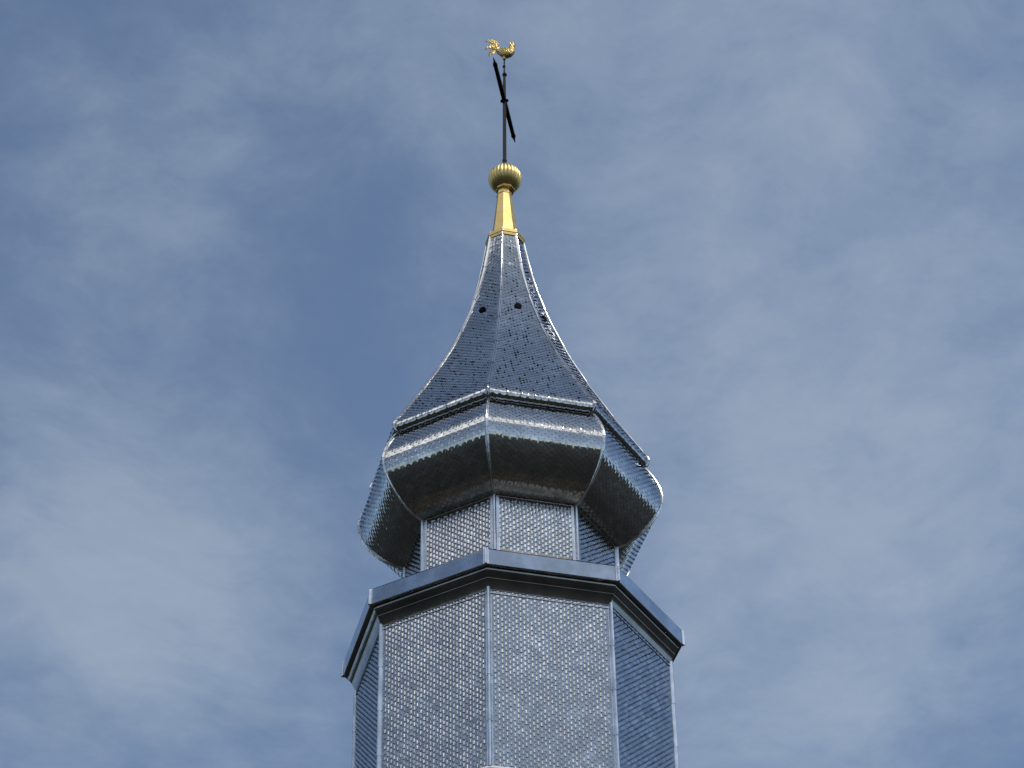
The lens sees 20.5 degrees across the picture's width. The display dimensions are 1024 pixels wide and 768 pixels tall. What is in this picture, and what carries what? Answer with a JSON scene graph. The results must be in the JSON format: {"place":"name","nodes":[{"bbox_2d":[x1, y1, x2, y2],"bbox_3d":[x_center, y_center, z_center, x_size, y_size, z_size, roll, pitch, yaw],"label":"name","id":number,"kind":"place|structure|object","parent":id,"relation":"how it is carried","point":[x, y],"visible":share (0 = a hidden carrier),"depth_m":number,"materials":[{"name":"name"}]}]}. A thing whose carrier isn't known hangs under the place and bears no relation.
{"place":"outdoors","nodes":[
{"label":"outdoors","id":0,"kind":"place"},
{"bbox_2d":[0,0,1023,767],"label":"sky","id":1,"kind":"structure","parent":0,"point":[780,243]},
{"label":"ground","id":2,"kind":"structure","parent":0,"visible":0},
{"bbox_2d":[341,163,684,767],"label":"church tower","id":3,"kind":"structure","parent":2,"relation":"on","point":[515,616],"depth_m":35.31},
{"bbox_2d":[493,57,515,163],"bbox_3d":[-0.109,-3.997,41.810,0.120,2.300,1.840,-7,-39,7],"label":"iron cross","id":4,"kind":"object","parent":3,"relation":"on","point":[504,100],"visible":1,"depth_m":41.80,"materials":[{"name":"black metal"}]},
{"bbox_2d":[485,40,514,59],"bbox_3d":[-0.175,-5.053,42.660,0.484,0.451,0.132,-5,-39,5],"label":"weathercock","id":5,"kind":"object","parent":4,"relation":"attached to","point":[505,53],"visible":1,"depth_m":42.60,"materials":[{"name":"gold metal"}]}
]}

